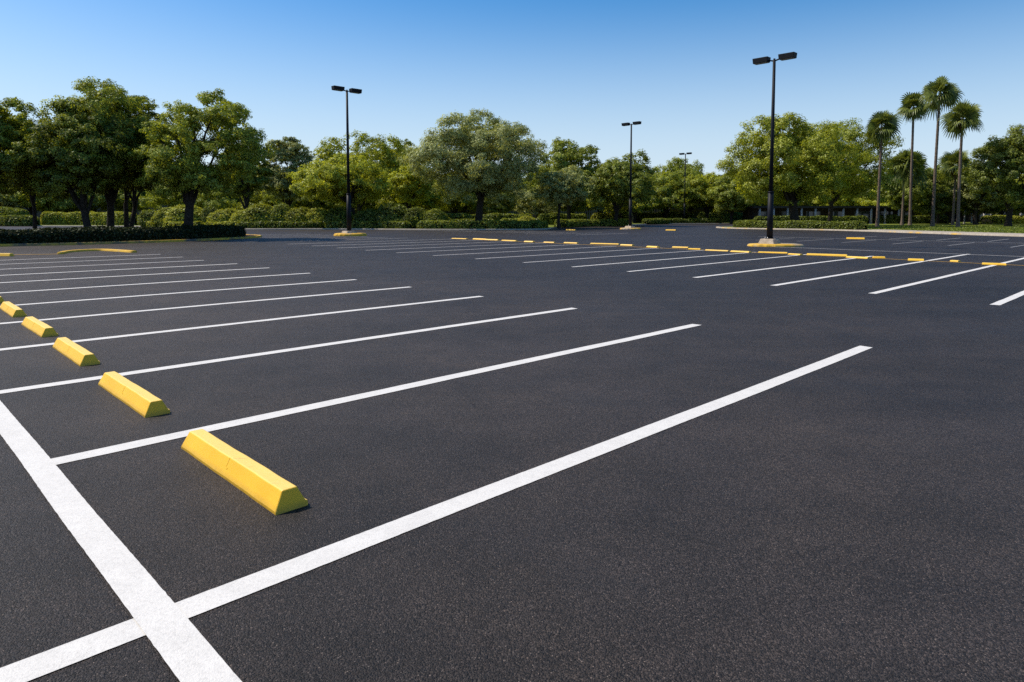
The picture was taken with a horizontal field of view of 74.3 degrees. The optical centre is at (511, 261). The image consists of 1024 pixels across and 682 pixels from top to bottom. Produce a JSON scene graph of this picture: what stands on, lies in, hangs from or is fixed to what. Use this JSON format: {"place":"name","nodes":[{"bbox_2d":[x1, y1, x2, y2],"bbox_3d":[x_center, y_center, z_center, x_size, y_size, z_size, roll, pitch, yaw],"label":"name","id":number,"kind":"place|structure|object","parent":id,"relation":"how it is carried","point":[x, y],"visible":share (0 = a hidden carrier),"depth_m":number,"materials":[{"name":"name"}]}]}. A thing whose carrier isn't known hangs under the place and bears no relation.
{"place":"outdoors","nodes":[
{"label":"outdoors","id":0,"kind":"place"},
{"bbox_2d":[40,222,641,227],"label":"lawn ground","id":1,"kind":"structure","parent":0,"point":[548,225],"depth_m":114.29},
{"bbox_2d":[0,206,29,215],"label":"hedge","id":2,"kind":"object","parent":1,"relation":"on","point":[4,211],"visible":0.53,"depth_m":118.73,"materials":[{"name":"green plant"}]},
{"bbox_2d":[0,214,40,225],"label":"hedge","id":3,"kind":"object","parent":1,"relation":"on","point":[17,220],"visible":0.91,"depth_m":110.87,"materials":[{"name":"green plant"}]},
{"bbox_2d":[0,180,68,215],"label":"bush","id":4,"kind":"object","parent":1,"relation":"on","point":[25,201],"visible":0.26,"depth_m":126.73,"materials":[{"name":"green plant"}]},
{"bbox_2d":[29,192,80,212],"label":"bush","id":5,"kind":"object","parent":1,"relation":"on","point":[59,206],"visible":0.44,"depth_m":127.01,"materials":[{"name":"green plant"}]},
{"bbox_2d":[40,211,137,224],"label":"hedge","id":6,"kind":"object","parent":1,"relation":"on","point":[64,218],"visible":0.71,"depth_m":120.84,"materials":[{"name":"green plant"}]},
{"bbox_2d":[60,187,122,211],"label":"bush","id":7,"kind":"object","parent":1,"relation":"on","point":[100,205],"visible":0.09,"depth_m":127.99,"materials":[{"name":"green plant"}]},
{"bbox_2d":[92,188,167,212],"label":"bush","id":8,"kind":"object","parent":1,"relation":"on","point":[119,205],"visible":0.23,"depth_m":130.09,"materials":[{"name":"green plant"}]},
{"bbox_2d":[137,209,155,226],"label":"bush","id":9,"kind":"object","parent":1,"relation":"on","point":[145,216],"visible":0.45,"depth_m":97.51,"materials":[{"name":"green plant"}]},
{"bbox_2d":[151,207,171,225],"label":"bush","id":10,"kind":"object","parent":1,"relation":"on","point":[160,215],"visible":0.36,"depth_m":95.29,"materials":[{"name":"green plant"}]},
{"bbox_2d":[138,179,211,210],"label":"bush","id":11,"kind":"object","parent":1,"relation":"on","point":[172,201],"visible":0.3,"depth_m":120.29,"materials":[{"name":"green plant"}]},
{"bbox_2d":[163,204,202,221],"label":"bush","id":12,"kind":"object","parent":1,"relation":"on","point":[177,213],"visible":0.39,"depth_m":93.41,"materials":[{"name":"green plant"}]},
{"bbox_2d":[194,190,238,210],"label":"bush","id":13,"kind":"object","parent":1,"relation":"on","point":[221,201],"visible":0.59,"depth_m":117.90,"materials":[{"name":"green plant"}]},
{"bbox_2d":[207,208,238,221],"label":"bush","id":14,"kind":"object","parent":1,"relation":"on","point":[221,215],"visible":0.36,"depth_m":90.26,"materials":[{"name":"green plant"}]},
{"bbox_2d":[221,143,273,212],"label":"oak tree","id":15,"kind":"object","parent":1,"relation":"on","point":[244,190],"visible":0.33,"depth_m":96.38,"materials":[{"name":"green plant"}]},
{"bbox_2d":[243,203,272,221],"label":"bush","id":16,"kind":"object","parent":1,"relation":"on","point":[262,211],"visible":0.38,"depth_m":88.84,"materials":[{"name":"green plant"}]},
{"bbox_2d":[237,191,294,209],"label":"bush","id":17,"kind":"object","parent":1,"relation":"on","point":[266,198],"visible":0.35,"depth_m":123.59,"materials":[{"name":"green plant"}]},
{"bbox_2d":[236,220,318,227],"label":"hedge","id":18,"kind":"object","parent":1,"relation":"on","point":[278,224],"visible":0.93,"depth_m":86.24,"materials":[{"name":"green plant"}]},
{"bbox_2d":[267,203,292,220],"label":"bush","id":19,"kind":"object","parent":1,"relation":"on","point":[277,213],"visible":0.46,"depth_m":88.75,"materials":[{"name":"green plant"}]},
{"bbox_2d":[254,136,313,207],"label":"oak tree","id":20,"kind":"object","parent":1,"relation":"on","point":[296,157],"visible":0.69,"depth_m":103.28,"materials":[{"name":"green plant"}]},
{"bbox_2d":[282,206,311,221],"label":"bush","id":21,"kind":"object","parent":1,"relation":"on","point":[297,214],"visible":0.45,"depth_m":88.28,"materials":[{"name":"green plant"}]},
{"bbox_2d":[288,194,340,210],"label":"bush","id":22,"kind":"object","parent":1,"relation":"on","point":[313,201],"visible":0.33,"depth_m":128.00,"materials":[{"name":"green plant"}]},
{"bbox_2d":[304,207,329,227],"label":"bush","id":23,"kind":"object","parent":1,"relation":"on","point":[317,215],"visible":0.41,"depth_m":88.26,"materials":[{"name":"green plant"}]},
{"bbox_2d":[321,206,353,226],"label":"bush","id":24,"kind":"object","parent":1,"relation":"on","point":[338,213],"visible":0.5,"depth_m":87.86,"materials":[{"name":"green plant"}]},
{"bbox_2d":[286,153,394,215],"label":"oak tree","id":25,"kind":"object","parent":1,"relation":"on","point":[326,180],"visible":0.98,"depth_m":88.20,"materials":[{"name":"green plant"}]},
{"bbox_2d":[308,129,422,212],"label":"oak tree","id":26,"kind":"object","parent":1,"relation":"on","point":[383,147],"visible":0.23,"depth_m":109.87,"materials":[{"name":"green plant"}]},
{"bbox_2d":[324,220,411,228],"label":"hedge","id":27,"kind":"object","parent":1,"relation":"on","point":[397,224],"visible":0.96,"depth_m":85.01,"materials":[{"name":"green plant"}]},
{"bbox_2d":[372,202,407,221],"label":"bush","id":28,"kind":"object","parent":1,"relation":"on","point":[389,212],"visible":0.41,"depth_m":86.41,"materials":[{"name":"green plant"}]},
{"bbox_2d":[375,187,441,209],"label":"tree","id":29,"kind":"object","parent":1,"relation":"on","point":[424,203],"visible":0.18,"depth_m":123.43,"materials":[{"name":"green plant"}]},
{"bbox_2d":[387,165,434,208],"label":"oak tree","id":30,"kind":"object","parent":1,"relation":"on","point":[408,187],"visible":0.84,"depth_m":99.09,"materials":[{"name":"green plant"}]},
{"bbox_2d":[401,206,426,228],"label":"bush","id":31,"kind":"object","parent":1,"relation":"on","point":[412,215],"visible":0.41,"depth_m":85.87,"materials":[{"name":"green plant"}]},
{"bbox_2d":[421,208,450,220],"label":"bush","id":32,"kind":"object","parent":1,"relation":"on","point":[433,214],"visible":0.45,"depth_m":85.65,"materials":[{"name":"green plant"}]},
{"bbox_2d":[426,174,490,213],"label":"tree","id":33,"kind":"object","parent":1,"relation":"on","point":[458,205],"visible":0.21,"depth_m":130.46,"materials":[{"name":"green plant"}]},
{"bbox_2d":[396,108,549,220],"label":"oak tree","id":34,"kind":"object","parent":1,"relation":"on","point":[480,145],"visible":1,"depth_m":85.33,"materials":[{"name":"green plant"}]},
{"bbox_2d":[416,219,548,228],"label":"hedge","id":35,"kind":"object","parent":1,"relation":"on","point":[477,224],"visible":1,"depth_m":82.82,"materials":[{"name":"green plant"}]},
{"bbox_2d":[446,212,531,219],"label":"hedge","id":36,"kind":"object","parent":1,"relation":"on","point":[494,216],"visible":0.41,"depth_m":116.54,"materials":[{"name":"green plant"}]},
{"bbox_2d":[475,186,515,213],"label":"tree","id":37,"kind":"object","parent":1,"relation":"on","point":[504,205],"visible":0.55,"depth_m":125.35,"materials":[{"name":"green plant"}]},
{"bbox_2d":[508,186,565,217],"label":"tree","id":38,"kind":"object","parent":1,"relation":"on","point":[537,206],"visible":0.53,"depth_m":126.64,"materials":[{"name":"green plant"}]},
{"bbox_2d":[537,212,586,224],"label":"hedge","id":39,"kind":"object","parent":1,"relation":"on","point":[550,218],"visible":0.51,"depth_m":122.56,"materials":[{"name":"green plant"}]},
{"bbox_2d":[530,165,596,227],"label":"tree","id":40,"kind":"object","parent":1,"relation":"on","point":[567,188],"visible":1,"depth_m":93.01,"materials":[{"name":"green plant"}]},
{"bbox_2d":[523,137,605,218],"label":"oak tree","id":41,"kind":"object","parent":1,"relation":"on","point":[563,156],"visible":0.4,"depth_m":111.98,"materials":[{"name":"green plant"}]},
{"bbox_2d":[554,218,628,226],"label":"hedge","id":42,"kind":"object","parent":1,"relation":"on","point":[587,222],"visible":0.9,"depth_m":106.14,"materials":[{"name":"green plant"}]},
{"bbox_2d":[586,195,650,218],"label":"tree","id":43,"kind":"object","parent":1,"relation":"on","point":[622,210],"visible":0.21,"depth_m":120.86,"materials":[{"name":"green plant"}]},
{"bbox_2d":[582,149,661,224],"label":"oak tree","id":44,"kind":"object","parent":1,"relation":"on","point":[616,174],"visible":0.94,"depth_m":107.31,"materials":[{"name":"green plant"}]},
{"bbox_2d":[632,181,659,222],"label":"tree","id":45,"kind":"object","parent":1,"relation":"on","point":[653,199],"visible":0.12,"depth_m":146.80,"materials":[{"name":"green plant"}]},
{"bbox_2d":[633,211,693,222],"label":"hedge","id":46,"kind":"object","parent":1,"relation":"on","point":[643,215],"visible":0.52,"depth_m":156.50,"materials":[{"name":"green plant"}]},
{"bbox_2d":[645,170,710,217],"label":"tree","id":47,"kind":"object","parent":1,"relation":"on","point":[667,190],"visible":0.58,"depth_m":148.83,"materials":[{"name":"green plant"}]},
{"bbox_2d":[651,156,709,212],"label":"oak tree","id":48,"kind":"object","parent":1,"relation":"on","point":[693,169],"visible":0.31,"depth_m":169.29,"materials":[{"name":"green plant"}]},
{"bbox_2d":[642,217,723,224],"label":"hedge","id":49,"kind":"object","parent":1,"relation":"on","point":[649,221],"visible":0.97,"depth_m":144.16,"materials":[{"name":"green plant"}]},
{"bbox_2d":[674,172,730,217],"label":"tree","id":50,"kind":"object","parent":1,"relation":"on","point":[707,206],"visible":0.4,"depth_m":149.80,"materials":[{"name":"green plant"}]},
{"bbox_2d":[697,211,742,222],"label":"hedge","id":51,"kind":"object","parent":1,"relation":"on","point":[724,216],"visible":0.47,"depth_m":163.29,"materials":[{"name":"green plant"}]},
{"bbox_2d":[0,224,1023,681],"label":"asphalt road surface","id":52,"kind":"object","parent":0,"point":[856,516],"depth_m":4.96,"materials":[{"name":"asphalt"}]},
{"bbox_2d":[0,301,26,317],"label":"wheel stop","id":53,"kind":"object","parent":52,"relation":"on","point":[12,310],"visible":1,"depth_m":11.97,"materials":[{"name":"yellow paint"}]},
{"bbox_2d":[21,316,57,336],"bbox_3d":[-7.258,0.981,10.359,0.208,0.126,1.600,-4,5,-44],"label":"wheel stop","id":54,"kind":"object","parent":52,"relation":"on","point":[37,326],"visible":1,"depth_m":10.10,"materials":[{"name":"yellow paint"}]},
{"bbox_2d":[52,337,99,366],"bbox_3d":[-5.497,1.109,8.491,0.208,0.126,1.600,-4,5,-44],"label":"wheel stop","id":55,"kind":"object","parent":52,"relation":"on","point":[77,354],"visible":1,"depth_m":8.23,"materials":[{"name":"yellow paint"}]},
{"bbox_2d":[57,249,136,253],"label":"kerb","id":56,"kind":"structure","parent":52,"relation":"on","point":[82,250],"depth_m":32.76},
{"bbox_2d":[0,401,241,681],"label":"parking line","id":57,"kind":"object","parent":52,"relation":"on","point":[184,648],"visible":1,"depth_m":3.29,"materials":[{"name":"white paint"}]},
{"bbox_2d":[0,234,261,246],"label":"kerb","id":58,"kind":"structure","parent":52,"relation":"on","point":[94,243],"depth_m":42.34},
{"bbox_2d":[98,371,169,417],"bbox_3d":[-3.664,1.245,6.499,0.208,0.126,1.600,-4,5,-44],"label":"wheel stop","id":59,"kind":"object","parent":52,"relation":"on","point":[139,400],"visible":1,"depth_m":6.26,"materials":[{"name":"yellow paint"}]},
{"bbox_2d":[17,279,355,304],"bbox_3d":[-10.294,0.881,12.665,16.801,0.001,0.179,-4,5,-44],"label":"parking line","id":60,"kind":"object","parent":52,"relation":"on","point":[178,292],"visible":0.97,"depth_m":15.19,"materials":[{"name":"white paint"}]},
{"bbox_2d":[0,287,407,323],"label":"parking line","id":61,"kind":"object","parent":52,"relation":"on","point":[197,305],"visible":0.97,"depth_m":13.01,"materials":[{"name":"white paint"}]},
{"bbox_2d":[0,296,483,350],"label":"parking line","id":62,"kind":"object","parent":52,"relation":"on","point":[228,324],"visible":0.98,"depth_m":10.86,"materials":[{"name":"white paint"}]},
{"bbox_2d":[181,429,307,514],"bbox_3d":[-1.866,1.376,4.590,0.208,0.126,1.600,-4,5,-44],"label":"wheel stop","id":63,"kind":"object","parent":52,"relation":"on","point":[268,489],"visible":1,"depth_m":4.37,"materials":[{"name":"yellow paint"}]},
{"bbox_2d":[0,308,577,393],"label":"parking line","id":64,"kind":"object","parent":52,"relation":"on","point":[179,365],"visible":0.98,"depth_m":8.51,"materials":[{"name":"white paint"}]},
{"bbox_2d":[334,233,366,235],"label":"lamp island","id":65,"kind":"structure","parent":52,"relation":"on","point":[350,234],"depth_m":57.82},
{"bbox_2d":[331,85,361,232],"bbox_3d":[-14.163,-8.652,58.345,2.703,12.600,1.080,-4,5,-44],"label":"lamp post","id":66,"kind":"object","parent":65,"relation":"on","point":[351,90],"visible":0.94,"depth_m":58.28,"materials":[{"name":"metal"}]},
{"bbox_2d":[0,223,729,229],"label":"kerb","id":67,"kind":"structure","parent":52,"relation":"on","point":[396,229],"depth_m":85.26,"materials":[{"name":"concrete"}]},
{"bbox_2d":[51,324,698,464],"bbox_3d":[-0.163,1.214,7.816,8.787,0.001,0.176,-4,5,-44],"label":"parking line","id":68,"kind":"object","parent":52,"relation":"on","point":[107,450],"visible":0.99,"depth_m":6.26,"materials":[{"name":"white paint"}]},
{"bbox_2d":[0,346,872,681],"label":"parking line","id":69,"kind":"object","parent":52,"relation":"on","point":[72,652],"visible":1,"depth_m":3.57,"materials":[{"name":"white paint"}]},
{"bbox_2d":[706,173,758,223],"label":"tree","id":70,"kind":"object","parent":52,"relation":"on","point":[728,196],"visible":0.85,"depth_m":140.68,"materials":[{"name":"green plant"}]},
{"bbox_2d":[747,243,804,246],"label":"lamp island","id":71,"kind":"structure","parent":52,"relation":"on","point":[778,245],"depth_m":37.99,"materials":[{"name":"yellow concrete"}]},
{"bbox_2d":[752,52,796,243],"bbox_3d":[14.804,-6.312,38.458,0.962,10.651,2.408,-4,5,-44],"label":"lamp post","id":72,"kind":"object","parent":71,"relation":"on","point":[769,239],"visible":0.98,"depth_m":38.41,"materials":[{"name":"metal"}]},
{"bbox_2d":[716,226,1023,236],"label":"kerb","id":73,"kind":"structure","parent":52,"relation":"on","point":[730,227],"depth_m":70.71,"materials":[{"name":"grey concrete"}]},
{"bbox_2d":[773,254,967,285],"bbox_3d":[13.696,0.113,23.874,19.969,0.001,0.181,-4,5,-44],"label":"parking line","id":74,"kind":"object","parent":52,"relation":"on","point":[861,271],"visible":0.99,"depth_m":20.98,"materials":[{"name":"white paint"}]},
{"bbox_2d":[871,258,1023,293],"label":"parking line","id":75,"kind":"object","parent":52,"relation":"on","point":[893,288],"visible":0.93,"depth_m":18.52,"materials":[{"name":"white paint"}]},
{"label":"planting bed","id":76,"kind":"structure","parent":52,"relation":"on","visible":0},
{"bbox_2d":[0,97,48,195],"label":"oak tree","id":77,"kind":"object","parent":76,"relation":"on","point":[11,130],"visible":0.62,"depth_m":47.00,"materials":[{"name":"green plant"}]},
{"bbox_2d":[3,106,52,228],"bbox_3d":[-39.784,-7.425,55.899,9.088,10.724,7.479,0,4,0],"label":"oak tree","id":78,"kind":"object","parent":76,"relation":"on","point":[14,184],"visible":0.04,"depth_m":55.45,"materials":[{"name":"green plant"}]},
{"bbox_2d":[0,98,141,226],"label":"oak tree","id":79,"kind":"object","parent":76,"relation":"on","point":[89,170],"visible":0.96,"depth_m":46.86,"materials":[{"name":"green plant"}]},
{"bbox_2d":[37,76,168,226],"bbox_3d":[-30.901,-7.887,51.737,8.648,12.240,9.417,3,5,34],"label":"oak tree","id":80,"kind":"object","parent":76,"relation":"on","point":[97,105],"visible":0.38,"depth_m":49.87,"materials":[{"name":"green plant"}]},
{"bbox_2d":[0,224,246,243],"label":"hedge","id":81,"kind":"object","parent":76,"relation":"on","point":[97,233],"visible":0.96,"depth_m":42.49,"materials":[{"name":"green plant"}]},
{"bbox_2d":[105,95,177,227],"bbox_3d":[-30.584,-7.715,55.137,6.859,11.494,8.162,0,4,0],"label":"oak tree","id":82,"kind":"object","parent":76,"relation":"on","point":[140,189],"visible":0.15,"depth_m":54.81,"materials":[{"name":"green plant"}]},
{"bbox_2d":[127,88,275,225],"bbox_3d":[-22.582,-7.258,49.961,9.878,11.282,9.289,0,4,0],"label":"oak tree","id":83,"kind":"object","parent":76,"relation":"on","point":[189,168],"visible":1,"depth_m":48.43,"materials":[{"name":"green plant"}]},
{"bbox_2d":[0,0,1023,177],"label":"sky","id":84,"kind":"structure","parent":0,"point":[577,71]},
{"bbox_2d":[867,222,1023,224],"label":"lawn ground","id":85,"kind":"structure","parent":0,"point":[966,223],"depth_m":127.23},
{"bbox_2d":[716,111,876,220],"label":"oak tree","id":86,"kind":"object","parent":85,"relation":"on","point":[795,147],"visible":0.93,"depth_m":90.17,"materials":[{"name":"green plant"}]},
{"bbox_2d":[732,220,867,229],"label":"hedge","id":87,"kind":"object","parent":85,"relation":"on","point":[837,224],"visible":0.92,"depth_m":83.32,"materials":[{"name":"green plant"}]},
{"bbox_2d":[753,215,867,223],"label":"hedge","id":88,"kind":"object","parent":85,"relation":"on","point":[822,218],"visible":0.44,"depth_m":126.63,"materials":[{"name":"green plant"}]},
{"bbox_2d":[739,206,899,223],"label":"building","id":89,"kind":"structure","parent":85,"relation":"on","point":[752,212],"depth_m":140.53,"materials":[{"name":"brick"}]},
{"bbox_2d":[809,191,867,205],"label":"tree","id":90,"kind":"object","parent":85,"relation":"on","point":[844,201],"visible":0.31,"depth_m":179.28,"materials":[{"name":"green plant"}]},
{"bbox_2d":[801,117,903,220],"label":"oak tree","id":91,"kind":"object","parent":85,"relation":"on","point":[855,189],"visible":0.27,"depth_m":101.37,"materials":[{"name":"green plant"}]},
{"bbox_2d":[863,110,902,226],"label":"palm tree","id":92,"kind":"object","parent":85,"relation":"on","point":[877,133],"visible":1,"depth_m":95.56,"materials":[{"name":"green plant"}]},
{"bbox_2d":[883,148,930,224],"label":"palm tree","id":93,"kind":"object","parent":85,"relation":"on","point":[902,171],"visible":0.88,"depth_m":116.00,"materials":[{"name":"green plant"}]},
{"bbox_2d":[873,158,942,221],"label":"oak tree","id":94,"kind":"object","parent":85,"relation":"on","point":[894,195],"visible":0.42,"depth_m":125.37,"materials":[{"name":"green plant"}]},
{"bbox_2d":[873,214,948,223],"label":"hedge","id":95,"kind":"object","parent":85,"relation":"on","point":[916,219],"visible":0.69,"depth_m":138.47,"materials":[{"name":"green plant"}]},
{"bbox_2d":[895,92,931,224],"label":"palm tree","id":96,"kind":"object","parent":85,"relation":"on","point":[909,102],"visible":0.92,"depth_m":112.27,"materials":[{"name":"green plant"}]},
{"bbox_2d":[912,183,956,222],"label":"tree","id":97,"kind":"object","parent":85,"relation":"on","point":[944,198],"visible":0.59,"depth_m":127.24,"materials":[{"name":"green plant"}]},
{"bbox_2d":[915,165,960,223],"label":"oak tree","id":98,"kind":"object","parent":85,"relation":"on","point":[948,187],"visible":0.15,"depth_m":132.69,"materials":[{"name":"green plant"}]},
{"bbox_2d":[919,75,964,225],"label":"palm tree","id":99,"kind":"object","parent":85,"relation":"on","point":[949,96],"visible":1,"depth_m":98.42,"materials":[{"name":"green plant"}]},
{"bbox_2d":[936,149,971,224],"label":"palm tree","id":100,"kind":"object","parent":85,"relation":"on","point":[949,161],"visible":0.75,"depth_m":114.99,"materials":[{"name":"green plant"}]},
{"bbox_2d":[938,99,984,226],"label":"palm tree","id":101,"kind":"object","parent":85,"relation":"on","point":[955,123],"visible":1,"depth_m":93.68,"materials":[{"name":"green plant"}]},
{"bbox_2d":[949,160,1005,224],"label":"oak tree","id":102,"kind":"object","parent":85,"relation":"on","point":[977,201],"visible":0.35,"depth_m":122.86,"materials":[{"name":"green plant"}]},
{"bbox_2d":[955,194,1007,223],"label":"tree","id":103,"kind":"object","parent":85,"relation":"on","point":[968,210],"visible":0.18,"depth_m":131.83,"materials":[{"name":"green plant"}]},
{"bbox_2d":[953,123,1023,226],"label":"oak tree","id":104,"kind":"object","parent":85,"relation":"on","point":[1005,155],"visible":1,"depth_m":97.91,"materials":[{"name":"green plant"}]},
{"bbox_2d":[979,214,1023,223],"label":"hedge","id":105,"kind":"object","parent":85,"relation":"on","point":[1000,219],"visible":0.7,"depth_m":134.50,"materials":[{"name":"green plant"}]},
{"bbox_2d":[868,225,1023,232],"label":"grass","id":106,"kind":"structure","parent":0,"point":[994,228],"depth_m":83.14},
{"bbox_2d":[868,229,1023,234],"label":"pavement","id":107,"kind":"structure","parent":0,"point":[950,232],"depth_m":64.95,"materials":[{"name":"concrete"}]},
{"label":"lamp island","id":108,"kind":"object","parent":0,"visible":0},
{"bbox_2d":[621,121,640,227],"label":"lamp post","id":109,"kind":"object","parent":108,"relation":"on","point":[630,199],"visible":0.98,"depth_m":86.38,"materials":[{"name":"metal"}]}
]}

